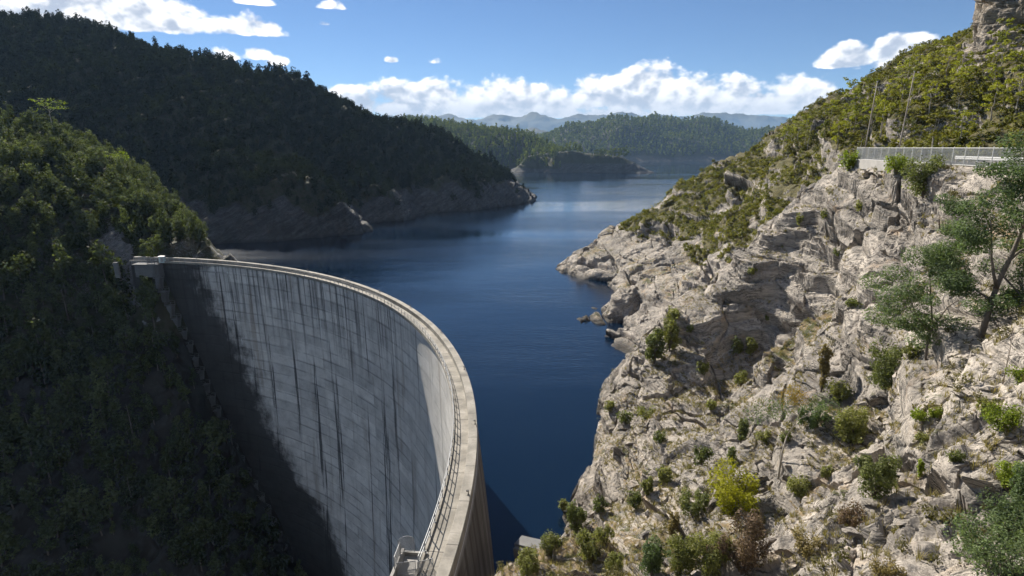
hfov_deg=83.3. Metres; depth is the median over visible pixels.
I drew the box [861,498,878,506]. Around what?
boulder
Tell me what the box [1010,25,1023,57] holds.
gum tree
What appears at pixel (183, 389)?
forest tree
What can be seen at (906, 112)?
slender pole
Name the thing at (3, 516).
forest tree
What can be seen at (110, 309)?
forest tree
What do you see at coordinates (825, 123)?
gum tree
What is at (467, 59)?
sky
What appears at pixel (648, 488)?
shrub
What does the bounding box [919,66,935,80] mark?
gum tree
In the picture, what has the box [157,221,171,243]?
forest tree
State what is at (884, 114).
gum tree
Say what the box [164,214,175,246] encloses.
forest tree
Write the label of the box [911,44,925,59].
gum tree
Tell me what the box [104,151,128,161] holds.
skyline tree
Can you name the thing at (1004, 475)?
lime bush
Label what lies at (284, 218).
forested ridge
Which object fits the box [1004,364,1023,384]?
lime bush
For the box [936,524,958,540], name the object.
boulder
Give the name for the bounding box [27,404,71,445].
forest tree
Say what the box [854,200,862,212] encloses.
shrub
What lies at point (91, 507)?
forest tree
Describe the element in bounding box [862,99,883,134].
gum tree
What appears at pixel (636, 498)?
shrub
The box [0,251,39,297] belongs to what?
forest tree
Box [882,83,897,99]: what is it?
gum tree
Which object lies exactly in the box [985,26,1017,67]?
gum tree
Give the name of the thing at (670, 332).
shrub
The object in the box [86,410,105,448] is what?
forest tree
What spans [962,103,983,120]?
gum tree
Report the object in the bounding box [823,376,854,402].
shrub
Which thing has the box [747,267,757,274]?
shrub
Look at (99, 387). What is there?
forest tree
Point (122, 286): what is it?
forest tree
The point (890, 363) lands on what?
shrub
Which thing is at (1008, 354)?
dead sapling
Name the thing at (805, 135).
gum tree
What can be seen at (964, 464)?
boulder
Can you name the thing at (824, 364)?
shrub
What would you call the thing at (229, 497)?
forest tree
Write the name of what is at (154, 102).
ridge forest
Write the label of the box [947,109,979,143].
gum tree
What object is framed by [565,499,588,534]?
shrub
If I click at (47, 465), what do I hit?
forest tree
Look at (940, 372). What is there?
boulder
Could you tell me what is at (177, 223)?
forest tree
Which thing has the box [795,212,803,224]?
shrub
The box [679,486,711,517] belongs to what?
shrub
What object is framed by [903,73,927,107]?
gum tree
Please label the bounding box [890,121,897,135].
gum tree
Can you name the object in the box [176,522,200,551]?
forest tree
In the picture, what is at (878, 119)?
gum tree
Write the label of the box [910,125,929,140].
gum tree
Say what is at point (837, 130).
gum tree
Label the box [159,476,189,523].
forest tree
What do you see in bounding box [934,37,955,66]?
gum tree
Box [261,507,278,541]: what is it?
forest tree
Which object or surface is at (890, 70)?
gum tree
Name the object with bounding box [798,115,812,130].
gum tree
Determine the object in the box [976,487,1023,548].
blue green shrub
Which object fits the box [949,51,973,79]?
gum tree
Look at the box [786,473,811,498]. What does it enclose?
shrub
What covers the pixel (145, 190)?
forest
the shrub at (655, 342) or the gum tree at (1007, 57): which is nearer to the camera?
the shrub at (655, 342)
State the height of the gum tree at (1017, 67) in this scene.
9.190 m
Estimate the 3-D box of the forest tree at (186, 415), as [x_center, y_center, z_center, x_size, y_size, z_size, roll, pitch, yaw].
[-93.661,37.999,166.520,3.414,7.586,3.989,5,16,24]
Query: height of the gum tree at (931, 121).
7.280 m
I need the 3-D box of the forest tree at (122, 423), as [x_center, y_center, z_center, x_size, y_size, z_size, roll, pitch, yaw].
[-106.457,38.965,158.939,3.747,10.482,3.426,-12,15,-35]
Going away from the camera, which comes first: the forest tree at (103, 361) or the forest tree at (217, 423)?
the forest tree at (103, 361)
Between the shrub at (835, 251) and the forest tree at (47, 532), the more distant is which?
the forest tree at (47, 532)
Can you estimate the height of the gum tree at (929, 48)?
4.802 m
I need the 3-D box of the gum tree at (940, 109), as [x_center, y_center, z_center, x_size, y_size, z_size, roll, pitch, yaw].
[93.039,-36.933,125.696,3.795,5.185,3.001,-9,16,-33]
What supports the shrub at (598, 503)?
on the hillside at (651, 280)
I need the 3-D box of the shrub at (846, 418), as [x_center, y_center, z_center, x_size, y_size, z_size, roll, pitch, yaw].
[29.821,11.915,49.954,2.962,3.895,3.155,-6,15,-22]
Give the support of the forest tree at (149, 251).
on the hillside at (108, 546)
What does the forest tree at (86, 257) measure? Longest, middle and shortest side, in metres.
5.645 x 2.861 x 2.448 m
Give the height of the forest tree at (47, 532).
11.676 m
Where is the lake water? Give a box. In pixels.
[214,162,712,573]
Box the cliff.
[957,0,1023,72]
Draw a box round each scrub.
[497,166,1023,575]
[618,23,1023,270]
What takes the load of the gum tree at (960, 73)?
on the hillside at (651, 280)
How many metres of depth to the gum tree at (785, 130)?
220.87 m
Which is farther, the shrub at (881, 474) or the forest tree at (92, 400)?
the forest tree at (92, 400)
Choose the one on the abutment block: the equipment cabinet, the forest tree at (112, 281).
the equipment cabinet
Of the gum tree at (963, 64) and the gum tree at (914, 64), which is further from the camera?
the gum tree at (914, 64)
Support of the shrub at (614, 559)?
on the hillside at (651, 280)
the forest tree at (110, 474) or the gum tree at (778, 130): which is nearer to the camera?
the forest tree at (110, 474)
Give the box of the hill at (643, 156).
[548,118,766,161]
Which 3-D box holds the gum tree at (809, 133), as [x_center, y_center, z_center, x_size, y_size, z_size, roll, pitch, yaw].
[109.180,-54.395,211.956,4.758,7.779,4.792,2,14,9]
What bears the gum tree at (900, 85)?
on the hillside at (651, 280)
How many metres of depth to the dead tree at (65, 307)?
173.14 m
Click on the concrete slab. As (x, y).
(522, 541)
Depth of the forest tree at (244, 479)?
177.23 m
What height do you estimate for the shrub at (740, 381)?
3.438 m
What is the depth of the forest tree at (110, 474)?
150.79 m
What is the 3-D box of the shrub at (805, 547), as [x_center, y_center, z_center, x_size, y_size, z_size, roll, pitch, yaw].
[13.533,11.661,26.270,1.518,1.308,1.571,0,14,0]
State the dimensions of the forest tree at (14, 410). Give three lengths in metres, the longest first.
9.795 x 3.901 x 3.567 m
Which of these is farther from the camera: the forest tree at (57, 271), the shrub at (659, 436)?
the forest tree at (57, 271)
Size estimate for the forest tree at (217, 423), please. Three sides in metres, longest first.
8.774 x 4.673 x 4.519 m
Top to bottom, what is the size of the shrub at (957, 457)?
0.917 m
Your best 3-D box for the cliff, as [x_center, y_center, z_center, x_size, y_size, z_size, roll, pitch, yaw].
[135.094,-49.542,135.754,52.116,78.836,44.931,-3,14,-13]
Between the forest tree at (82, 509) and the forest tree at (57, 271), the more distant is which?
the forest tree at (57, 271)
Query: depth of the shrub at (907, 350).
46.44 m
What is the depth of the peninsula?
1368.09 m
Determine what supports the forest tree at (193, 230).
on the hillside at (108, 546)
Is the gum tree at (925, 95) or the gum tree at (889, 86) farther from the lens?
the gum tree at (889, 86)
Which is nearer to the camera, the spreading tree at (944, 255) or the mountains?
the spreading tree at (944, 255)
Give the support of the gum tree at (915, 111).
on the hillside at (651, 280)
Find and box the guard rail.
[955,156,1016,162]
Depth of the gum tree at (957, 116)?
110.81 m
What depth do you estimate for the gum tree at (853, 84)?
161.54 m
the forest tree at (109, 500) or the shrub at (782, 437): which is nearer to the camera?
the shrub at (782, 437)
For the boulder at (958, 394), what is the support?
on the hillside at (651, 280)
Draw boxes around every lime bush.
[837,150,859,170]
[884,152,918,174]
[910,407,930,420]
[917,458,925,477]
[928,406,943,417]
[979,400,1023,433]
[994,459,1023,490]
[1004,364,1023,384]
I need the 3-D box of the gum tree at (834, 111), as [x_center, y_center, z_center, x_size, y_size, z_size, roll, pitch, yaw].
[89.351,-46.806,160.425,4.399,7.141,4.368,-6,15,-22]
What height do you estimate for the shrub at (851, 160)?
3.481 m
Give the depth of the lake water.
226.35 m
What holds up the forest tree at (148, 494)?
on the hillside at (108, 546)
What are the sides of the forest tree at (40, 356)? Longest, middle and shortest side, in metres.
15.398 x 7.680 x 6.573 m
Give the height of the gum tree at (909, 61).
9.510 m
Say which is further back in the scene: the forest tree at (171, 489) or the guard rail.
the forest tree at (171, 489)
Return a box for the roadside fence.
[857,147,1023,167]
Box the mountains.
[383,112,787,131]
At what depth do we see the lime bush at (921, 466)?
30.46 m
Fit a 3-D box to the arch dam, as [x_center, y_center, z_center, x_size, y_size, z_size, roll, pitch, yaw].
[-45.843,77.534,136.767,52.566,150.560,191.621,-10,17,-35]
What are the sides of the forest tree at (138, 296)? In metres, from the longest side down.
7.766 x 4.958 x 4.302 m
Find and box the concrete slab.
[513,535,542,559]
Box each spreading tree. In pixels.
[857,218,1013,359]
[874,130,1023,337]
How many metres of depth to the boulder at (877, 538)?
24.50 m
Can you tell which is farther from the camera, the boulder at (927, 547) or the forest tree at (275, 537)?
the forest tree at (275, 537)
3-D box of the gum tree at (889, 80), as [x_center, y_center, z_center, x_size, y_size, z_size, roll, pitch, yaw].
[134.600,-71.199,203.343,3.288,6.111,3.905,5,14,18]
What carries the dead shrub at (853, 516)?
on the hillside at (651, 280)
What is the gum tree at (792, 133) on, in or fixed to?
on the hillside at (651, 280)
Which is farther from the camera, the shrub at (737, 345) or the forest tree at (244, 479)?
the forest tree at (244, 479)
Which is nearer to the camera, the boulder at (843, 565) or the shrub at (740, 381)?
the boulder at (843, 565)
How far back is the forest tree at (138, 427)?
160.16 m
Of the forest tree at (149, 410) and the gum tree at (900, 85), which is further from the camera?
the forest tree at (149, 410)
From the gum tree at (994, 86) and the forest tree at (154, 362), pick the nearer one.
the gum tree at (994, 86)
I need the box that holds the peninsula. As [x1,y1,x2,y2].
[438,124,653,172]
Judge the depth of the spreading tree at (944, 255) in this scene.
43.60 m
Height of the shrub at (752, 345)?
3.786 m
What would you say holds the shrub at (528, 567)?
on the hillside at (651, 280)
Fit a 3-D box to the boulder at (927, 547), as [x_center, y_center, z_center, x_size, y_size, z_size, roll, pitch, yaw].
[15.460,9.707,21.230,1.152,0.590,0.942,4,14,15]
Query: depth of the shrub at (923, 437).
35.43 m
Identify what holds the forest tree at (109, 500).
on the hillside at (108, 546)
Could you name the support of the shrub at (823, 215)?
on the hillside at (651, 280)
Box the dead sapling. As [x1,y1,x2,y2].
[987,322,1014,383]
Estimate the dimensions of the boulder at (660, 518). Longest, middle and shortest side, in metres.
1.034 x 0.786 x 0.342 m
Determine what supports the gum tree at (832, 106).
on the hillside at (651, 280)
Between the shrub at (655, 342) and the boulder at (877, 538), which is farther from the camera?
the shrub at (655, 342)
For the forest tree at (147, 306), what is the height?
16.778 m
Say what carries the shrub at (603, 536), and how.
on the hillside at (651, 280)
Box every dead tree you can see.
[59,290,70,325]
[125,406,133,433]
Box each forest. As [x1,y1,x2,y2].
[0,6,525,215]
[0,101,307,575]
[403,113,582,166]
[534,111,774,156]
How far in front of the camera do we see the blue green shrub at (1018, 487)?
21.06 m
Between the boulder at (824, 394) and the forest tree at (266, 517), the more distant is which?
the forest tree at (266, 517)
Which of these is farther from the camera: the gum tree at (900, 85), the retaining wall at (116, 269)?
the retaining wall at (116, 269)
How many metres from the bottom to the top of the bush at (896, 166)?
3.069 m
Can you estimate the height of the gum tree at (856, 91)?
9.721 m
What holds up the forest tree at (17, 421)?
on the hillside at (108, 546)
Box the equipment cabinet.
[158,256,165,262]
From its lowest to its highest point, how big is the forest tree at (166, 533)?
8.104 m
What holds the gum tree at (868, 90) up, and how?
on the hillside at (651, 280)
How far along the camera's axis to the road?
65.94 m
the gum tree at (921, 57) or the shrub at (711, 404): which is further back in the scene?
the gum tree at (921, 57)
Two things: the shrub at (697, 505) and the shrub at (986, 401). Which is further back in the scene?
the shrub at (697, 505)
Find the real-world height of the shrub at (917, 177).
5.653 m
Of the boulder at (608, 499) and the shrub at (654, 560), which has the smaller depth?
the shrub at (654, 560)
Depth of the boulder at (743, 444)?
58.38 m
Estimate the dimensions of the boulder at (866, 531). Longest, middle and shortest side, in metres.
0.975 x 0.923 x 0.375 m
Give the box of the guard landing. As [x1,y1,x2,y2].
[390,536,433,575]
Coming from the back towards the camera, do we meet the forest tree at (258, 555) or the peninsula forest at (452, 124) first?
the peninsula forest at (452, 124)
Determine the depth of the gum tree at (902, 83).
154.55 m
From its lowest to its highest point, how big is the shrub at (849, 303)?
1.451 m
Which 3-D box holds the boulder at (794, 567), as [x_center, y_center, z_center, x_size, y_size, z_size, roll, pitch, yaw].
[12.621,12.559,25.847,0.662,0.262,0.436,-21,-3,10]
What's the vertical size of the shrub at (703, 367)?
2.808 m
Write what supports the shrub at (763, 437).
on the hillside at (651, 280)
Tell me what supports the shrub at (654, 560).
on the hillside at (651, 280)
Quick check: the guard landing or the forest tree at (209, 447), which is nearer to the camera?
the guard landing
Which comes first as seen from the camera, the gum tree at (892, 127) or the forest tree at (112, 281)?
the gum tree at (892, 127)
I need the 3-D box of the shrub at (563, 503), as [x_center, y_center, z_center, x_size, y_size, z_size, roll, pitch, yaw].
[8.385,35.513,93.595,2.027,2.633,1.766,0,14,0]
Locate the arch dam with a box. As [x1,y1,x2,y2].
[129,256,494,575]
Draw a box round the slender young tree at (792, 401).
[742,385,840,479]
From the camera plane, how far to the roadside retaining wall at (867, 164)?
84.63 m
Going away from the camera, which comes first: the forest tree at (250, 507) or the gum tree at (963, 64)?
the gum tree at (963, 64)
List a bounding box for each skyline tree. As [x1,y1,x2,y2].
[28,98,67,134]
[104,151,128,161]
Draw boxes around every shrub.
[515,546,539,575]
[539,529,564,554]
[558,498,568,511]
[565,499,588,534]
[575,528,599,559]
[593,493,609,512]
[595,522,615,545]
[604,399,615,411]
[604,551,624,572]
[615,410,633,423]
[626,490,642,508]
[634,405,655,419]
[636,534,670,575]
[639,475,653,497]
[645,327,667,363]
[653,430,666,443]
[655,464,672,487]
[663,317,681,351]
[665,305,680,320]
[666,532,696,575]
[667,511,679,535]
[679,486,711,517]
[685,528,735,575]
[686,324,693,332]
[693,445,714,465]
[696,360,709,374]
[706,398,716,409]
[706,508,773,575]
[727,446,737,463]
[731,335,743,355]
[734,369,748,385]
[736,418,749,442]
[745,337,758,355]
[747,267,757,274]
[754,427,771,444]
[777,430,791,441]
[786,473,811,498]
[791,523,828,559]
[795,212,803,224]
[796,401,831,428]
[817,343,832,391]
[820,208,827,218]
[820,464,833,479]
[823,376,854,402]
[832,405,870,444]
[833,247,839,256]
[836,498,866,527]
[845,297,862,308]
[851,452,902,500]
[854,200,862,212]
[866,336,902,389]
[867,556,906,575]
[898,151,948,199]
[900,343,921,359]
[914,430,928,444]
[941,506,1023,575]
[945,448,967,462]
[975,396,1000,410]
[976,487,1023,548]
[1008,461,1023,511]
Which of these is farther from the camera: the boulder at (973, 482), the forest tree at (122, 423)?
the forest tree at (122, 423)
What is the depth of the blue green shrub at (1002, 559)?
16.61 m
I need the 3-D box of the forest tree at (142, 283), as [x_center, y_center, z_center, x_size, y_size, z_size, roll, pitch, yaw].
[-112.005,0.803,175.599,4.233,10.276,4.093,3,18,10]
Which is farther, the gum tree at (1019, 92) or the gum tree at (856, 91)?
the gum tree at (856, 91)
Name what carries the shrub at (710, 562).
on the hillside at (651, 280)
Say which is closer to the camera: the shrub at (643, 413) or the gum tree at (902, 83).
the shrub at (643, 413)
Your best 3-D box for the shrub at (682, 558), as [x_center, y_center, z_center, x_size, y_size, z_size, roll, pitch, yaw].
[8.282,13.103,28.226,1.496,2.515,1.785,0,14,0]
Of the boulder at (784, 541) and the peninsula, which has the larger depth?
the peninsula
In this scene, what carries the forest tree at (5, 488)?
on the hillside at (108, 546)
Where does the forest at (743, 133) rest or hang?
on the hill at (643, 156)
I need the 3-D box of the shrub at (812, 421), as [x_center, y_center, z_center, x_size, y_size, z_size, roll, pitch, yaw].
[27.533,11.712,52.540,2.672,2.877,2.296,0,14,0]
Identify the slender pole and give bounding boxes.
[863,81,878,158]
[898,71,914,150]
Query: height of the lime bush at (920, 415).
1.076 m
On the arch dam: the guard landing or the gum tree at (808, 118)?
the guard landing
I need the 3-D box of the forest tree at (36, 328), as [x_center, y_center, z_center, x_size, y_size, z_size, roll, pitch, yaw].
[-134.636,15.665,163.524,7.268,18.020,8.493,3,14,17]
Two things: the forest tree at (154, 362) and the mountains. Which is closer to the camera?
the forest tree at (154, 362)
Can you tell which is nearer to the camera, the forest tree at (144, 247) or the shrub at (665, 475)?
the shrub at (665, 475)
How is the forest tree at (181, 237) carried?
on the hillside at (108, 546)
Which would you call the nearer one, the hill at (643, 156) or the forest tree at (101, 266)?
the forest tree at (101, 266)
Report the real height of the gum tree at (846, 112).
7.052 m
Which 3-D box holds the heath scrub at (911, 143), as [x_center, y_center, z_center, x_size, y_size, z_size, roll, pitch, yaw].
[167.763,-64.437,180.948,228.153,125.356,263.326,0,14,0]
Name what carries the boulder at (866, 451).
on the hillside at (651, 280)
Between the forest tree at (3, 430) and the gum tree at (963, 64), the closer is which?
the gum tree at (963, 64)
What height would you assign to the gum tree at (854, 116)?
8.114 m
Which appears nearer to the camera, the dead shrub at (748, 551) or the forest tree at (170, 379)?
the dead shrub at (748, 551)
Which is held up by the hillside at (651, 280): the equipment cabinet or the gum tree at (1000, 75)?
the gum tree at (1000, 75)
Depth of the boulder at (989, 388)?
32.64 m
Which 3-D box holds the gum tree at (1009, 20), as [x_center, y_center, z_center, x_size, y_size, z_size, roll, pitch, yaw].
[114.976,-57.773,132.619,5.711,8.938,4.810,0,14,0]
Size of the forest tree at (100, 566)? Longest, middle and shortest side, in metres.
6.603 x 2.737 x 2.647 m
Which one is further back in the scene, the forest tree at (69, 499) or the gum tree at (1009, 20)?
the forest tree at (69, 499)
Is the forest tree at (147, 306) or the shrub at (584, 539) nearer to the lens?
the shrub at (584, 539)
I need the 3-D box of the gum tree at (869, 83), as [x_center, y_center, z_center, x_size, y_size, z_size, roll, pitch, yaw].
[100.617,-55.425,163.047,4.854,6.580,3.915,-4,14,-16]
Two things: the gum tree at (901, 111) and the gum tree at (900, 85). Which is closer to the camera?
the gum tree at (901, 111)
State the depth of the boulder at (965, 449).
27.08 m
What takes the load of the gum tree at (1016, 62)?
on the hillside at (651, 280)
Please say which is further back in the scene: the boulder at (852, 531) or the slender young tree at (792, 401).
the slender young tree at (792, 401)
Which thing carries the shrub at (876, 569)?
on the hillside at (651, 280)
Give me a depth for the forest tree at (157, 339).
168.26 m
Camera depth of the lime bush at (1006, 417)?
27.24 m
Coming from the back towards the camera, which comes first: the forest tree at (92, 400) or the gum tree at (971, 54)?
the forest tree at (92, 400)
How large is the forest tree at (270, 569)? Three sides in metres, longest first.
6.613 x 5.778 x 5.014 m
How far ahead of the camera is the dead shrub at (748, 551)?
26.31 m
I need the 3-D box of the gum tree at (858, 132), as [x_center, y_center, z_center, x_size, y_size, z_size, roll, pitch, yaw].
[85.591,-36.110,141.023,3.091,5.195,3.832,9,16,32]
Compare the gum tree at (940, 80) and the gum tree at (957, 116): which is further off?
the gum tree at (940, 80)
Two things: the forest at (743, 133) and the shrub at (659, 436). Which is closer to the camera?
the shrub at (659, 436)
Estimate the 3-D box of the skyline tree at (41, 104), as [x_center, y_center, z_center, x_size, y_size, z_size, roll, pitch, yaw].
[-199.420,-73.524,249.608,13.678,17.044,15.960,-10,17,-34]
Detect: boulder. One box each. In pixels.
[605,497,611,504]
[629,479,638,487]
[641,531,648,539]
[654,513,664,522]
[698,485,709,492]
[740,441,752,448]
[772,534,793,549]
[786,564,797,570]
[818,392,832,402]
[833,556,852,575]
[841,527,864,538]
[857,401,866,406]
[859,449,873,454]
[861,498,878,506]
[861,521,886,538]
[867,527,886,547]
[893,518,907,525]
[911,541,940,560]
[930,369,947,376]
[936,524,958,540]
[948,445,971,459]
[951,390,969,397]
[955,460,971,466]
[961,476,995,491]
[978,385,996,391]
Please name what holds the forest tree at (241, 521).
on the hillside at (108, 546)
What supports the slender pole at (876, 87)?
on the road
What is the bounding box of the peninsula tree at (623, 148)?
[620,146,628,156]
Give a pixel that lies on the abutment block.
(142, 268)
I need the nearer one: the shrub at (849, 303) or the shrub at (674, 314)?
the shrub at (849, 303)
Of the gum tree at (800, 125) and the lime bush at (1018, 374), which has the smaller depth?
the lime bush at (1018, 374)
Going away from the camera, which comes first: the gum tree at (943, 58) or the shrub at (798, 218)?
the shrub at (798, 218)
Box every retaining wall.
[113,262,121,277]
[843,159,925,172]
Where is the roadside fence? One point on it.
(875, 150)
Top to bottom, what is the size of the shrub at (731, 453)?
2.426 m
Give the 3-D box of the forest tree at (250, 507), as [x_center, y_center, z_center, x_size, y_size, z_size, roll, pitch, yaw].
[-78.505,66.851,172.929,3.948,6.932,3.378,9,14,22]
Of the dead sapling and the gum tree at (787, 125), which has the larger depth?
the gum tree at (787, 125)
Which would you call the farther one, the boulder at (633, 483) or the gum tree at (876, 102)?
the gum tree at (876, 102)
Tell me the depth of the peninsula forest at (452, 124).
1515.88 m
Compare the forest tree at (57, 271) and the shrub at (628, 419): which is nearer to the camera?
the shrub at (628, 419)
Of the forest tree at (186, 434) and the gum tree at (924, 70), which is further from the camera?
the forest tree at (186, 434)
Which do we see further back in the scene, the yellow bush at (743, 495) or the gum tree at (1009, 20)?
the gum tree at (1009, 20)
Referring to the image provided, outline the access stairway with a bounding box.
[147,259,292,562]
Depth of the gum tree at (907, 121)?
125.12 m
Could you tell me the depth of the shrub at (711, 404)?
83.84 m
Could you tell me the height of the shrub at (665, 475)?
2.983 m
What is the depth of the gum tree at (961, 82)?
120.96 m
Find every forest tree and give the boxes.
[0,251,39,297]
[0,418,23,457]
[0,476,20,509]
[0,511,17,556]
[0,525,19,567]
[7,403,25,432]
[8,406,36,442]
[22,312,60,365]
[25,342,58,388]
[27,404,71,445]
[32,517,58,555]
[34,441,56,483]
[48,237,73,295]
[57,483,101,524]
[61,486,78,520]
[83,255,91,267]
[83,389,105,405]
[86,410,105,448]
[86,503,105,535]
[87,239,113,283]
[87,372,110,419]
[90,354,123,400]
[95,554,107,574]
[97,478,120,520]
[98,282,121,321]
[98,459,118,488]
[105,253,132,299]
[106,270,119,288]
[117,412,132,443]
[121,403,137,425]
[127,411,149,436]
[132,288,144,309]
[134,240,145,255]
[137,275,146,297]
[138,239,151,256]
[138,326,170,360]
[141,276,160,329]
[141,283,155,308]
[142,486,154,512]
[143,392,159,424]
[145,245,155,256]
[145,511,162,538]
[147,234,166,255]
[148,473,171,516]
[150,346,163,370]
[151,517,177,545]
[154,208,170,245]
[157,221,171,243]
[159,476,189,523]
[163,362,176,388]
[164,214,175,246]
[172,217,189,239]
[172,491,197,519]
[175,375,191,403]
[176,221,185,241]
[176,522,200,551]
[179,426,196,457]
[181,408,195,430]
[186,219,199,242]
[188,515,214,543]
[201,420,225,469]
[206,416,221,435]
[216,420,235,443]
[217,473,241,507]
[233,511,251,532]
[238,468,252,487]
[244,501,255,519]
[252,543,269,568]
[257,514,280,550]
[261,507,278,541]
[263,554,281,575]
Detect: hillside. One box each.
[0,131,302,575]
[495,24,1023,575]
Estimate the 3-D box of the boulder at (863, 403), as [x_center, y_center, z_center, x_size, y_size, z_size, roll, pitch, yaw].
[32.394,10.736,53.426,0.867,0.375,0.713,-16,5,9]
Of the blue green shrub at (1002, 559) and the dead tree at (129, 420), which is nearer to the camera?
the blue green shrub at (1002, 559)
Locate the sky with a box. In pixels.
[0,0,974,119]
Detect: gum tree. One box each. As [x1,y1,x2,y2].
[776,129,787,144]
[778,127,792,149]
[781,123,792,141]
[788,126,797,144]
[793,120,807,141]
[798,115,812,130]
[798,130,813,147]
[801,130,814,149]
[815,119,833,147]
[823,99,841,122]
[824,106,843,130]
[827,120,850,152]
[838,108,856,132]
[842,87,866,124]
[843,77,865,108]
[846,110,865,133]
[855,130,869,148]
[859,80,877,96]
[862,87,876,101]
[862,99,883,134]
[865,77,879,96]
[869,96,895,136]
[878,106,890,128]
[881,67,895,87]
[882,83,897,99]
[888,77,897,93]
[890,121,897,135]
[892,109,911,129]
[894,57,925,89]
[895,78,908,91]
[896,76,911,102]
[897,61,913,78]
[898,118,916,141]
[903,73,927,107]
[906,62,918,74]
[909,68,933,94]
[909,109,925,131]
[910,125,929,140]
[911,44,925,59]
[915,52,931,67]
[917,80,946,114]
[919,54,936,76]
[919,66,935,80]
[919,109,951,146]
[924,46,935,55]
[929,78,945,99]
[932,107,947,130]
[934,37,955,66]
[934,44,961,75]
[947,65,974,97]
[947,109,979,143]
[948,112,965,127]
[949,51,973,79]
[951,79,975,109]
[958,59,978,82]
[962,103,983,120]
[970,51,985,64]
[977,82,1012,120]
[984,66,1009,92]
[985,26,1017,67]
[985,39,1017,79]
[996,17,1023,34]
[1002,73,1023,112]
[1003,52,1023,77]
[1008,50,1023,90]
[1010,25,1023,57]
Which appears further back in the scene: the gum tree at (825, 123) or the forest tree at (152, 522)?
the gum tree at (825, 123)
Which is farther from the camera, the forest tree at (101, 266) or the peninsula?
the peninsula
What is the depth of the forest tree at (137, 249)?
190.72 m
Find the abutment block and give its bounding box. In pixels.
[131,261,164,276]
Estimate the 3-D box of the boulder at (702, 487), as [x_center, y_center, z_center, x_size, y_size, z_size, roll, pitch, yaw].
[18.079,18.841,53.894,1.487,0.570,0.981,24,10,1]
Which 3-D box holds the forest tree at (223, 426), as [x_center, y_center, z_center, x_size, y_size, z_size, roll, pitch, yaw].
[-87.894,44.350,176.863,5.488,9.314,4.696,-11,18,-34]
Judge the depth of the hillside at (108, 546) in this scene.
165.16 m
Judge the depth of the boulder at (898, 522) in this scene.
22.71 m
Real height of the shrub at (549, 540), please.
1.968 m
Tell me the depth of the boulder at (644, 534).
51.12 m
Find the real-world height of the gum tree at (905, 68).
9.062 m
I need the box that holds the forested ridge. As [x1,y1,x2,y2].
[0,17,540,244]
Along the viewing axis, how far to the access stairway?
178.80 m
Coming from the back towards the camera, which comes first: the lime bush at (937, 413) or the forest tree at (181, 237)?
the forest tree at (181, 237)
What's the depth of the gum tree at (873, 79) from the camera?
219.25 m
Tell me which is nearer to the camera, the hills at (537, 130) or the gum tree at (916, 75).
the gum tree at (916, 75)
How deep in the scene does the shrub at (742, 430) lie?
62.09 m
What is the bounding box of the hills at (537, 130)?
[492,127,547,134]
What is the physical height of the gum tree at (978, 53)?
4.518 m
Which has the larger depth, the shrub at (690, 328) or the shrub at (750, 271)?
the shrub at (690, 328)
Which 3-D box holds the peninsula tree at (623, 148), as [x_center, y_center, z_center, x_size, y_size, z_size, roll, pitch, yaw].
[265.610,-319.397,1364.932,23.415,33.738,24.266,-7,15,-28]
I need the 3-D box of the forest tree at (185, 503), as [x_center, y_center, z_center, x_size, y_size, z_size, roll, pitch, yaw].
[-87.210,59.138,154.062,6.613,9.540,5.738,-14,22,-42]
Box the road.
[875,159,1021,166]
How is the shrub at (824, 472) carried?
on the hillside at (651, 280)
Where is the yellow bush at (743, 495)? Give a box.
[706,456,760,518]
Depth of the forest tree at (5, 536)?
130.85 m
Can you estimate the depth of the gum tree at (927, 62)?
159.91 m
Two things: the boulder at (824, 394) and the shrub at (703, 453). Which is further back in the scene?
the shrub at (703, 453)
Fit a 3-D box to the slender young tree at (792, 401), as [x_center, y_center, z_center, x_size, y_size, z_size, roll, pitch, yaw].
[23.913,12.475,49.828,8.347,9.201,2.573,0,14,0]
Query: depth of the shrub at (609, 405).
109.92 m
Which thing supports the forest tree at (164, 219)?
on the hillside at (108, 546)
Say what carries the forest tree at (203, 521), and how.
on the hillside at (108, 546)
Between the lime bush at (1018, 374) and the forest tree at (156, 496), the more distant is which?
the forest tree at (156, 496)
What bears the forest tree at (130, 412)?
on the hillside at (108, 546)
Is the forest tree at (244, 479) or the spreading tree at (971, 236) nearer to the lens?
the spreading tree at (971, 236)
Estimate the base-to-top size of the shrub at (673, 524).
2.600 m
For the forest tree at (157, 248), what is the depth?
185.45 m

